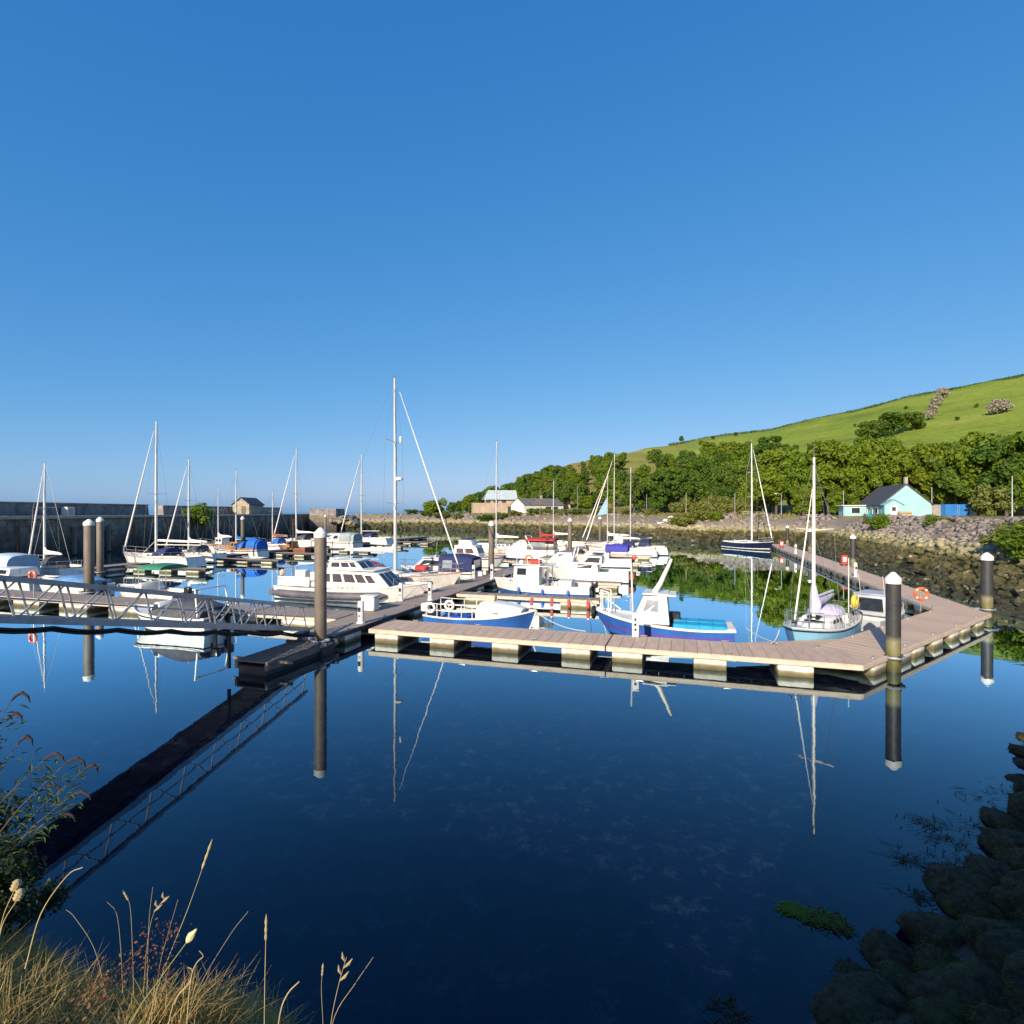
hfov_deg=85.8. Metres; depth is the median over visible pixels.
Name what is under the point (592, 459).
hillside tree
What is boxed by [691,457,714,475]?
hillside tree
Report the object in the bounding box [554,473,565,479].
hillside tree
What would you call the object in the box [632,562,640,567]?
finger jetty
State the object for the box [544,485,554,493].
hillside tree
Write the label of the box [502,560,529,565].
finger jetty
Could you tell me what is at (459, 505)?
headland tree
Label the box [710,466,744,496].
broadleaf tree
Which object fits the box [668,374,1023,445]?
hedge
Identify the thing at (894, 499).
turquoise house
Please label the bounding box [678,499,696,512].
scrub bush
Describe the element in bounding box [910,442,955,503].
broadleaf tree
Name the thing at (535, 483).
hillside tree
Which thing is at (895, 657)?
mooring pile
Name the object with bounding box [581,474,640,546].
sailing boat
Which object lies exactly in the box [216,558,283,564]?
finger jetty
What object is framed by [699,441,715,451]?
hillside tree
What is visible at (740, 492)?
hillside tree
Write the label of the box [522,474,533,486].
hillside tree
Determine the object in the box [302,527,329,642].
mooring pile
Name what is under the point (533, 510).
bush
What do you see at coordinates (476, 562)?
canopy window
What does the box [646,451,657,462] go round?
hillside tree
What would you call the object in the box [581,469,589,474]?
hillside tree
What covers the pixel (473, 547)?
flybridge cruiser
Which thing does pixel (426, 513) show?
bush
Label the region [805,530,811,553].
mooring pile
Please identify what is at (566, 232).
sky
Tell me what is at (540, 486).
hillside tree
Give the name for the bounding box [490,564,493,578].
service pedestal
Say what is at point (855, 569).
service pedestal
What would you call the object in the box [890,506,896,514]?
door
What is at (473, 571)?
service pedestal
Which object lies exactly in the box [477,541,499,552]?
motor cruiser
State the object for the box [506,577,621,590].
finger jetty
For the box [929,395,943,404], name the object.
hawthorn bush
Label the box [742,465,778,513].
broadleaf tree
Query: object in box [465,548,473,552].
window
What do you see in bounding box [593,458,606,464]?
hillside tree
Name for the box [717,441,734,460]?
hillside tree
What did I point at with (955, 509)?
shipping container
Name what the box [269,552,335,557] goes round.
finger jetty
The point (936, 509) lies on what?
concrete wall
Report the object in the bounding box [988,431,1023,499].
broadleaf tree
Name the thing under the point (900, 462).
broadleaf tree
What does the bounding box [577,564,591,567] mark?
window
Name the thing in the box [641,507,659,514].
bush
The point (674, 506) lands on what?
scrub bush
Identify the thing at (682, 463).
hillside tree
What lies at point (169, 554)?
sailing boat
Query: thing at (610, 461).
hillside tree
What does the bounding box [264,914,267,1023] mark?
grass stalk
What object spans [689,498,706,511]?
scrub bush
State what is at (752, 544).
sailing boat
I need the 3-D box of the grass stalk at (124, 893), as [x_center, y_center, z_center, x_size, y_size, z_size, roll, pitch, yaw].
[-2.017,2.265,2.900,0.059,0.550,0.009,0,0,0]
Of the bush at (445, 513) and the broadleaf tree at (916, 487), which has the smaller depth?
the broadleaf tree at (916, 487)
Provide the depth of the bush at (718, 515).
101.97 m
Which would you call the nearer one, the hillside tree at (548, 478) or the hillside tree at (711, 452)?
the hillside tree at (548, 478)
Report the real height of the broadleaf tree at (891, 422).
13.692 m
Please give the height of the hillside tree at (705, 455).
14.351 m
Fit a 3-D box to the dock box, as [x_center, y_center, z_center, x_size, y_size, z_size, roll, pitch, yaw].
[-7.106,4.543,27.619,0.800,0.765,0.600,0,0,18]
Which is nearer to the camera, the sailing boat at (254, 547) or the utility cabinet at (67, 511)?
the sailing boat at (254, 547)
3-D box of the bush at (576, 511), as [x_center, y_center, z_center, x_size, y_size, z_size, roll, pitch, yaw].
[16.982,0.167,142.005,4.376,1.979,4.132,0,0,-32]
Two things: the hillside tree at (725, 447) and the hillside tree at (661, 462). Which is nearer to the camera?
the hillside tree at (661, 462)
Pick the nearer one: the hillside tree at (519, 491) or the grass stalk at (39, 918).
the grass stalk at (39, 918)
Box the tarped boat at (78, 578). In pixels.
[39,574,115,595]
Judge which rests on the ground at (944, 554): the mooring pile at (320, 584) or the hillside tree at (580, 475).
the hillside tree at (580, 475)
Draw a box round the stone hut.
[231,497,264,513]
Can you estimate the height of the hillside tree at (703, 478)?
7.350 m
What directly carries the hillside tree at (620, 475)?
on the ground at (944, 554)
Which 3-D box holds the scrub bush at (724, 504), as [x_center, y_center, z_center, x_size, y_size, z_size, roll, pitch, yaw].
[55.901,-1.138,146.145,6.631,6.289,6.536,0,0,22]
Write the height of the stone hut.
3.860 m
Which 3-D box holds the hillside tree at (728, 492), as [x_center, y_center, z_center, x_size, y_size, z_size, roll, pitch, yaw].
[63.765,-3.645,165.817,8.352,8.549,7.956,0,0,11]
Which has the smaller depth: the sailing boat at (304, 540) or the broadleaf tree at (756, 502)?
the sailing boat at (304, 540)
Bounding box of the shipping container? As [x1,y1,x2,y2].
[935,504,969,515]
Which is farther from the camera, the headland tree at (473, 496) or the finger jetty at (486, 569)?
the headland tree at (473, 496)
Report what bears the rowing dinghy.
on the water
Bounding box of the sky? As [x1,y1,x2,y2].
[0,0,1023,511]
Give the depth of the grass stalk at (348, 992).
2.40 m
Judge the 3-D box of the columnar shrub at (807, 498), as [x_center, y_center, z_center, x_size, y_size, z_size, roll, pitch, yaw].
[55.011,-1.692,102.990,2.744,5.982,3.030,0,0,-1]
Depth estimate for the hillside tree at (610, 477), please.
214.51 m
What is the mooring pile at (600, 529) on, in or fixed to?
in the water
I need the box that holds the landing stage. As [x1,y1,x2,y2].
[233,636,338,675]
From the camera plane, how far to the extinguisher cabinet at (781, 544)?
75.51 m
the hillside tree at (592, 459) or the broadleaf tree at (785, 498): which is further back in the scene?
the hillside tree at (592, 459)
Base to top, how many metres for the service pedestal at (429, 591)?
1.000 m
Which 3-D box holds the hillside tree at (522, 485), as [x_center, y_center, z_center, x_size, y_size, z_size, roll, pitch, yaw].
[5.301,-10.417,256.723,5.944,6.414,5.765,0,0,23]
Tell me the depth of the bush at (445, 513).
173.61 m
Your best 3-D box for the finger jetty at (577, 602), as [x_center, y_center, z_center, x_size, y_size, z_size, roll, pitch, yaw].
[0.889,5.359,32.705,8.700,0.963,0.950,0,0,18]
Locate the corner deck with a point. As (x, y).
(808, 643)
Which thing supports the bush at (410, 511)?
on the ground at (944, 554)
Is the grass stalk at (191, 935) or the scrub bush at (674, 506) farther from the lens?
the scrub bush at (674, 506)
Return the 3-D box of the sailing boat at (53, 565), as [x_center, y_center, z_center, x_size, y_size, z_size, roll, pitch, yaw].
[-39.780,0.600,47.459,7.718,10.700,2.548,0,0,26]
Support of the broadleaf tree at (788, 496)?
on the ground at (944, 554)
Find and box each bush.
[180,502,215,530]
[404,509,417,513]
[418,510,434,515]
[422,497,447,512]
[432,511,450,517]
[451,513,463,518]
[476,514,492,520]
[491,512,507,519]
[508,510,522,516]
[526,508,542,513]
[542,508,556,514]
[556,508,571,514]
[569,509,582,514]
[582,507,600,514]
[608,508,618,513]
[620,508,639,514]
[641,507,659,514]
[667,514,681,525]
[668,497,689,512]
[672,512,697,526]
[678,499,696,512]
[688,508,704,522]
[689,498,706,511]
[690,506,715,519]
[699,494,722,510]
[705,511,723,520]
[714,496,735,513]
[727,497,745,513]
[736,498,758,513]
[862,513,890,528]
[923,513,949,525]
[924,410,936,419]
[925,403,938,411]
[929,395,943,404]
[936,387,950,396]
[968,483,1018,515]
[976,520,1023,544]
[985,399,1010,413]
[992,525,1023,547]
[994,524,1023,558]
[1002,399,1014,411]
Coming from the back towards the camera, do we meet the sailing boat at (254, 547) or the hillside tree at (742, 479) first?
the hillside tree at (742, 479)
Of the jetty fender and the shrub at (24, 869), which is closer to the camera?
the shrub at (24, 869)
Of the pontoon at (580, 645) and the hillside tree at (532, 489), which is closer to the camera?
the pontoon at (580, 645)
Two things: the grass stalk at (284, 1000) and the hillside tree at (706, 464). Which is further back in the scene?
the hillside tree at (706, 464)
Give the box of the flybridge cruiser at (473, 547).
[435,538,507,567]
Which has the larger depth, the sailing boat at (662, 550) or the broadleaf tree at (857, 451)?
the broadleaf tree at (857, 451)
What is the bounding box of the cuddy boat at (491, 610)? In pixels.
[421,594,536,628]
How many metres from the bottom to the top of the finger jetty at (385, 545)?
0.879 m
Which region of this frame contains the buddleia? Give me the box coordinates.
[0,691,101,862]
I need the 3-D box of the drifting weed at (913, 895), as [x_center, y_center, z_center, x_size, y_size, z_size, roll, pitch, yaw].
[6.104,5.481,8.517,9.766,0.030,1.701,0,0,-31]
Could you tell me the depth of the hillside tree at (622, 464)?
328.30 m
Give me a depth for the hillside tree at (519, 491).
242.54 m
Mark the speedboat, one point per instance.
(175, 615)
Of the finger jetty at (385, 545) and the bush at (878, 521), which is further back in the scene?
the finger jetty at (385, 545)
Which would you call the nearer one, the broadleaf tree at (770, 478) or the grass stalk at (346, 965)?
the grass stalk at (346, 965)
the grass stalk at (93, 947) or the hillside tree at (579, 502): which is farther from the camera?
the hillside tree at (579, 502)
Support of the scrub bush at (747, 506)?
on the ground at (944, 554)
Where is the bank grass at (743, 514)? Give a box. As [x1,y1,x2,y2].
[433,512,795,523]
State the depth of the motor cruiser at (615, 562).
54.49 m
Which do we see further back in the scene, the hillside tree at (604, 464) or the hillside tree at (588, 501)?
the hillside tree at (604, 464)
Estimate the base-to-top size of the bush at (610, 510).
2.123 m
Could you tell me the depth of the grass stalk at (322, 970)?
2.50 m
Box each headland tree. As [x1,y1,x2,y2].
[446,502,458,512]
[456,501,466,512]
[461,502,471,512]
[462,496,474,509]
[468,494,480,502]
[474,491,485,502]
[484,485,497,492]
[499,483,512,489]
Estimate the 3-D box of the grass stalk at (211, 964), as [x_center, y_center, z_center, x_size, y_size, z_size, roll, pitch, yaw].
[-1.464,2.310,2.700,0.345,0.710,0.003,0,0,0]
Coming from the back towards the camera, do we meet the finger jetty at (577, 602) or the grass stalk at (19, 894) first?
the finger jetty at (577, 602)
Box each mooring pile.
[78,519,96,594]
[95,517,105,577]
[240,516,244,541]
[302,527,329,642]
[324,515,326,530]
[486,521,494,572]
[568,518,571,551]
[598,517,601,541]
[785,525,789,545]
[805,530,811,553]
[847,534,855,567]
[884,572,905,672]
[968,552,996,619]
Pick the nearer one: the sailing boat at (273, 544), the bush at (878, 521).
the bush at (878, 521)
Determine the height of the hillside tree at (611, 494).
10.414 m
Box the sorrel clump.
[66,916,194,1020]
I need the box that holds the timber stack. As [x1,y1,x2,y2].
[897,511,911,515]
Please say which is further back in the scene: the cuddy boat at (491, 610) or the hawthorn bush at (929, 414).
the hawthorn bush at (929, 414)
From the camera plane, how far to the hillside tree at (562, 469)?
309.55 m
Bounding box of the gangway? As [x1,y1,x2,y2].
[0,575,309,668]
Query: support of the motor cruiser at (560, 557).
on the water
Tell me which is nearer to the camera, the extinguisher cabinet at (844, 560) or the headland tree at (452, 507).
the extinguisher cabinet at (844, 560)
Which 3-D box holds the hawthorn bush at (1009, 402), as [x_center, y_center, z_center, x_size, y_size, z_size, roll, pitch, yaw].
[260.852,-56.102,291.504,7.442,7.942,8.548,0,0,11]
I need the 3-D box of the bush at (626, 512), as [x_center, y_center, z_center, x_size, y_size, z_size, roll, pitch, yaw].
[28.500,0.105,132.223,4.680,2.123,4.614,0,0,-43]
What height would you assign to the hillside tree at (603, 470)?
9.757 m
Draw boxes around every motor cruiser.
[0,553,40,572]
[0,566,61,590]
[269,542,431,603]
[310,532,362,547]
[400,548,485,578]
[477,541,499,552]
[495,535,558,559]
[537,546,579,567]
[544,555,635,583]
[568,544,636,567]
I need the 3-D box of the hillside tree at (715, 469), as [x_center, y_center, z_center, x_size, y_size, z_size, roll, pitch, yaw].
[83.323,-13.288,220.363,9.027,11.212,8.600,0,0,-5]
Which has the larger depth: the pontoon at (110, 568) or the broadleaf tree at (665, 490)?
the broadleaf tree at (665, 490)
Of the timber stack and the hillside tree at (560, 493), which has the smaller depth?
the timber stack
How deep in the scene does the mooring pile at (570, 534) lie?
64.13 m
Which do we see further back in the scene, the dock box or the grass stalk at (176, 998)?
the dock box
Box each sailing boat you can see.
[28,464,82,575]
[122,416,206,567]
[165,458,226,562]
[199,483,240,551]
[212,466,268,556]
[253,490,298,549]
[273,445,318,546]
[308,376,462,592]
[341,453,393,544]
[471,440,522,546]
[523,491,567,550]
[539,481,582,546]
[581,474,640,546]
[584,450,657,557]
[607,466,668,555]
[721,442,773,550]
[783,453,861,640]
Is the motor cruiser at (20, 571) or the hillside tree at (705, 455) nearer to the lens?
the motor cruiser at (20, 571)
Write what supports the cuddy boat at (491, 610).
on the water
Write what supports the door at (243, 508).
in the stone hut
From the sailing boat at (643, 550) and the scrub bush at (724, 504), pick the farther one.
the scrub bush at (724, 504)
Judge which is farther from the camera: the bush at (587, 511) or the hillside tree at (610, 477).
the hillside tree at (610, 477)
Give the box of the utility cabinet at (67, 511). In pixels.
[61,507,74,515]
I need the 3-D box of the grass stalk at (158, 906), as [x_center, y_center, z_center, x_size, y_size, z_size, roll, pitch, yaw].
[-1.871,2.264,2.900,0.138,0.529,0.011,0,0,0]
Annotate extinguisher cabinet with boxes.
[779,541,783,547]
[841,555,847,565]
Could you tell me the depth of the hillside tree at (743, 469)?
201.52 m
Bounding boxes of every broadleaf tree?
[617,475,648,510]
[638,471,679,512]
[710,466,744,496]
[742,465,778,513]
[745,467,779,513]
[753,436,790,454]
[753,448,799,513]
[776,442,836,514]
[784,494,801,512]
[785,493,801,514]
[808,439,862,513]
[841,435,888,502]
[854,420,883,438]
[855,435,918,495]
[878,412,908,435]
[899,411,925,429]
[901,442,926,493]
[908,470,939,503]
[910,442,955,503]
[923,441,981,503]
[944,431,1016,514]
[970,439,1023,515]
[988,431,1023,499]
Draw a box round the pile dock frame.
[286,636,338,655]
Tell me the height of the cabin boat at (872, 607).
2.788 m
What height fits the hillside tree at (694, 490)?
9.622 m
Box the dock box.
[360,594,379,610]
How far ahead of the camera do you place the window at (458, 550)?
54.33 m
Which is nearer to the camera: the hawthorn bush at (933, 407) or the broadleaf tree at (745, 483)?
the broadleaf tree at (745, 483)
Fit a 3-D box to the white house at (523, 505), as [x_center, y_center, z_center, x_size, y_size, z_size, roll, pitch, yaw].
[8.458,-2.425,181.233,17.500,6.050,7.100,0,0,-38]
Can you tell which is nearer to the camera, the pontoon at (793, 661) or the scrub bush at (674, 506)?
the pontoon at (793, 661)
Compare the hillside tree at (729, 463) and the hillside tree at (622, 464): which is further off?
the hillside tree at (622, 464)
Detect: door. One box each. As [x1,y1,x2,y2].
[241,506,245,513]
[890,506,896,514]
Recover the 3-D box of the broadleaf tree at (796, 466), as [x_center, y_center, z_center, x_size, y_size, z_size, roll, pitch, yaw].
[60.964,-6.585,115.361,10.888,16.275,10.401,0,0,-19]
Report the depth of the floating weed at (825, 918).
7.45 m
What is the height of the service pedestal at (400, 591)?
1.000 m
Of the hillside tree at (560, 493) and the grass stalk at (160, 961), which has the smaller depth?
the grass stalk at (160, 961)
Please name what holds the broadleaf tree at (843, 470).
on the ground at (944, 554)
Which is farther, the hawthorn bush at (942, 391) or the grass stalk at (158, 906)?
the hawthorn bush at (942, 391)
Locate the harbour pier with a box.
[0,501,344,558]
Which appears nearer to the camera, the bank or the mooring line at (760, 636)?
the bank
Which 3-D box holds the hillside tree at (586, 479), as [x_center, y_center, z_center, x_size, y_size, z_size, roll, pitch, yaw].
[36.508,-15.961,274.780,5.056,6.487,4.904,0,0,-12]
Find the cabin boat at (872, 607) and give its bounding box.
[845,574,904,631]
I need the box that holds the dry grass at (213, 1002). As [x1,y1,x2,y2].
[0,909,319,1023]
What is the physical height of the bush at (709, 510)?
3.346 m
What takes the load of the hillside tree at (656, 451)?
on the ground at (944, 554)
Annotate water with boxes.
[0,512,1023,1023]
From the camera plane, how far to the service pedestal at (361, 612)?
24.32 m
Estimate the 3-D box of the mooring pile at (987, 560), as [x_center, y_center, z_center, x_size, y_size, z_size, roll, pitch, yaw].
[24.280,5.290,28.395,1.168,6.420,0.774,0,0,-5]
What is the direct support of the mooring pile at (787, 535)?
in the water
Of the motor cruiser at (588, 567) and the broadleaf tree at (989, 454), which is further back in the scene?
the broadleaf tree at (989, 454)
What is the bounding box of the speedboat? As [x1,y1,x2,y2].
[133,584,233,630]
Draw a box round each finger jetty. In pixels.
[125,565,213,573]
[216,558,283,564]
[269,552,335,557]
[327,548,369,552]
[363,544,408,548]
[393,541,434,544]
[456,591,599,608]
[482,567,503,572]
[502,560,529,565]
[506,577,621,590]
[575,553,651,559]
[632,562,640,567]
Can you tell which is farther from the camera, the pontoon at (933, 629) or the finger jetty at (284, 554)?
the finger jetty at (284, 554)
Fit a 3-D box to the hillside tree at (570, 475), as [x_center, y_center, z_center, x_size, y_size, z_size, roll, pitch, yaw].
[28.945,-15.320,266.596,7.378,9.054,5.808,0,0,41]
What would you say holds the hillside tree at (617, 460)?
on the ground at (944, 554)
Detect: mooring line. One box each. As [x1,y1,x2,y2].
[536,612,583,630]
[746,628,776,642]
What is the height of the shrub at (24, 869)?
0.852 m
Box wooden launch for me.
[278,541,311,552]
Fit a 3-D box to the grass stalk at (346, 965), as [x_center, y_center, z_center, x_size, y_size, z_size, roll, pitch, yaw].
[-0.721,2.110,2.300,0.113,0.549,0.011,0,0,0]
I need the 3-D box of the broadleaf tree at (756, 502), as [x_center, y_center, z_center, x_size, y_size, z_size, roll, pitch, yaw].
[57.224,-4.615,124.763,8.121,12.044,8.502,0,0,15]
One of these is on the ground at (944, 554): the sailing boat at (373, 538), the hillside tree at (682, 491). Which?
the hillside tree at (682, 491)
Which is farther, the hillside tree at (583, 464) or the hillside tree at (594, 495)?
the hillside tree at (583, 464)
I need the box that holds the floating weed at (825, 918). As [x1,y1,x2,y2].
[770,897,858,937]
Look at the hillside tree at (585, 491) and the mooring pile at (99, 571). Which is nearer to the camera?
the mooring pile at (99, 571)
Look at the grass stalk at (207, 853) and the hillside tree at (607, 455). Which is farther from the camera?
the hillside tree at (607, 455)
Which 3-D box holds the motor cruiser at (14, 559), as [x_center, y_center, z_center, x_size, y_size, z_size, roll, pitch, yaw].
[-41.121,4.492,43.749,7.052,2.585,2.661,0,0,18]
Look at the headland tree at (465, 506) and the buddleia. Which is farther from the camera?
the headland tree at (465, 506)
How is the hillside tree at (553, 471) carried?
on the ground at (944, 554)
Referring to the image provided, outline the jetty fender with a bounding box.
[586,599,589,608]
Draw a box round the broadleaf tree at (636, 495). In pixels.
[617,475,648,510]
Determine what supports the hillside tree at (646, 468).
on the ground at (944, 554)
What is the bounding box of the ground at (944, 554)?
[328,376,1023,616]
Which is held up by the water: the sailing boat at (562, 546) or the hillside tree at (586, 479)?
the sailing boat at (562, 546)
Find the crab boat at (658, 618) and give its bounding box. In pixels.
[591,558,735,641]
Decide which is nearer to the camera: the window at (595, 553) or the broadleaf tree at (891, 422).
the window at (595, 553)
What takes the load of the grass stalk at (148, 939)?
on the bank
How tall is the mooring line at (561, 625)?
0.386 m
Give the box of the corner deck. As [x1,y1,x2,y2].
[744,639,838,647]
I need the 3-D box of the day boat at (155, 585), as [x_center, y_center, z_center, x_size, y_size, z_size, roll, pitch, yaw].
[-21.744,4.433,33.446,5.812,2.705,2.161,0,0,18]
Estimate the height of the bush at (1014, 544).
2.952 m
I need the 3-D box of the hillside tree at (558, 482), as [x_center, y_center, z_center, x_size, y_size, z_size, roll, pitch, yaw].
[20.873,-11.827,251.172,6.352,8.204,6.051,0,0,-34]
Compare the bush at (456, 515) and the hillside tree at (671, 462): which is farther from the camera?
the hillside tree at (671, 462)
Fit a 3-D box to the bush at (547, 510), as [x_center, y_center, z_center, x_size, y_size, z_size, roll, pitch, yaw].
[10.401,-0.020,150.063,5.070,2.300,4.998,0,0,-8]
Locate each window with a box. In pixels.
[420,560,437,565]
[443,560,451,567]
[456,548,463,552]
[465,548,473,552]
[474,559,479,567]
[531,542,544,546]
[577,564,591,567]
[584,557,599,562]
[591,552,603,554]
[851,507,859,513]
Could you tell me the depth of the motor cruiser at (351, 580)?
33.74 m
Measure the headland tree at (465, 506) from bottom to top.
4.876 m
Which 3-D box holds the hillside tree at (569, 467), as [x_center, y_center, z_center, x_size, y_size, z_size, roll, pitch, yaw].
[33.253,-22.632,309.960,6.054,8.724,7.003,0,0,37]
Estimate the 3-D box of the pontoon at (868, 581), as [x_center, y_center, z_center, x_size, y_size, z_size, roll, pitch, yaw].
[31.569,5.339,56.215,2.100,0.943,61.000,0,0,18]
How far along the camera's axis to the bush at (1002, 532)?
38.68 m
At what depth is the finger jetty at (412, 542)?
92.42 m
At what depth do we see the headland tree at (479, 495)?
241.35 m
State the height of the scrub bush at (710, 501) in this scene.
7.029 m
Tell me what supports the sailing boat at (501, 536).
on the water
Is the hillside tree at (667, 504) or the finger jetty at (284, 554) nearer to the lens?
the finger jetty at (284, 554)
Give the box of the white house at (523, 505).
[510,495,563,513]
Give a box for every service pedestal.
[356,600,364,623]
[398,583,403,600]
[427,582,432,600]
[472,565,475,578]
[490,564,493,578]
[631,612,639,636]
[853,562,857,576]
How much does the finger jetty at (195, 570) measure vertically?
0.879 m
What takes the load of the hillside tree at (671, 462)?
on the ground at (944, 554)
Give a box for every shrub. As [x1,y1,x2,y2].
[0,790,72,937]
[789,482,805,515]
[798,487,815,513]
[811,487,824,513]
[825,486,842,515]
[846,484,863,504]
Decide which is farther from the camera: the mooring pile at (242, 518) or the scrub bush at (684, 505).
the scrub bush at (684, 505)
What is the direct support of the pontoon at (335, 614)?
on the water
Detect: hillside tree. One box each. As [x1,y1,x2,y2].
[516,488,525,496]
[517,483,528,492]
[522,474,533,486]
[525,487,537,497]
[530,491,537,497]
[532,480,542,490]
[537,482,544,492]
[537,491,552,498]
[541,471,552,481]
[543,475,553,487]
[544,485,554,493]
[550,487,567,505]
[551,469,558,475]
[551,477,563,487]
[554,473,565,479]
[559,467,566,471]
[562,481,574,486]
[563,485,574,500]
[565,464,576,471]
[566,471,575,482]
[572,476,582,487]
[572,484,589,508]
[572,490,586,508]
[576,472,583,482]
[578,461,586,468]
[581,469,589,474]
[581,495,593,508]
[582,474,589,484]
[588,455,599,463]
[590,491,601,503]
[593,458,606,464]
[593,479,608,501]
[595,466,611,477]
[596,461,611,474]
[599,474,617,488]
[601,451,613,459]
[603,470,615,476]
[606,479,624,504]
[608,459,613,469]
[608,480,621,506]
[612,471,627,481]
[613,457,622,469]
[616,457,625,469]
[617,452,626,461]
[629,469,649,481]
[637,464,650,479]
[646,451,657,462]
[647,483,675,509]
[648,449,663,461]
[654,455,667,468]
[659,467,667,472]
[661,466,680,479]
[667,457,674,466]
[676,457,694,473]
[676,473,701,494]
[676,484,687,500]
[678,450,695,468]
[683,481,709,504]
[686,461,695,473]
[691,452,716,476]
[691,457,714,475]
[694,473,707,484]
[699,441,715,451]
[701,450,715,455]
[703,473,720,494]
[709,465,728,476]
[709,486,738,499]
[714,452,729,466]
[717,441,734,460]
[721,459,737,466]
[731,461,752,475]
[733,442,753,464]
[736,486,756,506]
[737,474,747,494]
[748,455,759,468]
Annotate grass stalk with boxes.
[0,879,22,929]
[0,888,25,934]
[24,867,82,968]
[68,911,105,994]
[107,902,122,992]
[123,891,133,994]
[130,928,196,1023]
[143,893,168,992]
[147,888,152,989]
[148,839,212,1023]
[154,901,177,1014]
[168,967,192,1023]
[186,950,203,1023]
[188,913,246,1017]
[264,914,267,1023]
[278,981,299,1023]
[321,964,323,1018]
[331,952,352,1021]
[332,958,372,1023]
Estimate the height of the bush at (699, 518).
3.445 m
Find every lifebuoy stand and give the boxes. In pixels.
[28,570,36,596]
[913,587,928,610]
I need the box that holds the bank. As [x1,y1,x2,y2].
[0,732,1023,1023]
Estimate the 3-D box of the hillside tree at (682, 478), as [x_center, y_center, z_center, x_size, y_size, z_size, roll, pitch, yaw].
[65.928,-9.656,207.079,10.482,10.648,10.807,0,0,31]
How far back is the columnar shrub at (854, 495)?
100.74 m
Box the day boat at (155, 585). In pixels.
[117,563,198,599]
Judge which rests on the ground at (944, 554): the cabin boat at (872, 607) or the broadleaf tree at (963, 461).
the broadleaf tree at (963, 461)
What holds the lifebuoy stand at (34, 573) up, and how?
on the pontoon at (335, 614)
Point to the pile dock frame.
(328, 647)
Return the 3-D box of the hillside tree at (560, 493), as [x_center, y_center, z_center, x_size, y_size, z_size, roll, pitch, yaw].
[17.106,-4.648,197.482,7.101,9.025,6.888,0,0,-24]
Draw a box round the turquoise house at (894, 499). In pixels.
[836,477,934,515]
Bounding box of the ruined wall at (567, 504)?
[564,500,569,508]
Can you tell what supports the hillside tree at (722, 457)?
on the ground at (944, 554)
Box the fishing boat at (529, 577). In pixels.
[494,555,597,597]
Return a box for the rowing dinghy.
[242,556,268,558]
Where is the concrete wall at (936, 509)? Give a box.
[932,505,940,515]
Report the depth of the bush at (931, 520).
57.95 m
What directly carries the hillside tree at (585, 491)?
on the ground at (944, 554)
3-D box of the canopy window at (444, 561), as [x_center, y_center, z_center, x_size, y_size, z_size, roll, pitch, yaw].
[-4.960,4.000,42.277,0.800,0.600,0.030,0,0,18]
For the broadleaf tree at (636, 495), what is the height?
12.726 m
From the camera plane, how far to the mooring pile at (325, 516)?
105.82 m
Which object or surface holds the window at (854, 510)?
in the turquoise house at (894, 499)
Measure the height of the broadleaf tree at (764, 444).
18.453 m
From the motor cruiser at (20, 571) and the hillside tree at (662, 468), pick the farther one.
the hillside tree at (662, 468)
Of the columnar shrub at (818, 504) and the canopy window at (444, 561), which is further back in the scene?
the columnar shrub at (818, 504)
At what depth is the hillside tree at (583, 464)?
346.78 m
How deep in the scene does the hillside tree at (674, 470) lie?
234.18 m
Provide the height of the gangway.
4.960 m
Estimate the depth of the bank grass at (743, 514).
124.49 m
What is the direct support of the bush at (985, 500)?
on the ground at (944, 554)
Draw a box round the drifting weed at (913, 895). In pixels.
[701,775,1014,1023]
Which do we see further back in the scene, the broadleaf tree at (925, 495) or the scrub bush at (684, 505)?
the scrub bush at (684, 505)
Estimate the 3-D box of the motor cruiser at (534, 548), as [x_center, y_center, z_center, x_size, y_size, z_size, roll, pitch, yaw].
[1.551,4.263,65.265,7.722,3.044,2.852,0,0,18]
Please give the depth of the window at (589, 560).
43.28 m
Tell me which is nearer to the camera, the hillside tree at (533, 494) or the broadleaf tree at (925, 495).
the broadleaf tree at (925, 495)
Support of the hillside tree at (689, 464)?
on the ground at (944, 554)
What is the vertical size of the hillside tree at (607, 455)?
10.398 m
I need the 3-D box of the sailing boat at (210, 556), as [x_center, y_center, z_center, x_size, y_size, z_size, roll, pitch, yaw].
[-35.360,-0.159,61.056,8.353,12.382,2.748,0,0,18]
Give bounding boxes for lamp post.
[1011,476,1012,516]
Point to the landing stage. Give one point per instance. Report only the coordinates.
(269, 661)
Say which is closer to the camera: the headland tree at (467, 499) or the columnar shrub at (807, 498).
the columnar shrub at (807, 498)
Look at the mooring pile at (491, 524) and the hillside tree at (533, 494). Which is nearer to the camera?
the mooring pile at (491, 524)
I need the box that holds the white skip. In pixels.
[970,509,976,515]
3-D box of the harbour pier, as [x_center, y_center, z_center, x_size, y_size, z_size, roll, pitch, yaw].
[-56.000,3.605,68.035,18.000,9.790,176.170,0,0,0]
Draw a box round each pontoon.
[0,589,357,627]
[95,536,429,572]
[295,541,603,644]
[369,620,611,659]
[606,634,861,677]
[771,544,985,612]
[804,608,991,675]
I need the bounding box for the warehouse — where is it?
[472,490,516,512]
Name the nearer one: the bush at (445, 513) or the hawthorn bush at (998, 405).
the bush at (445, 513)

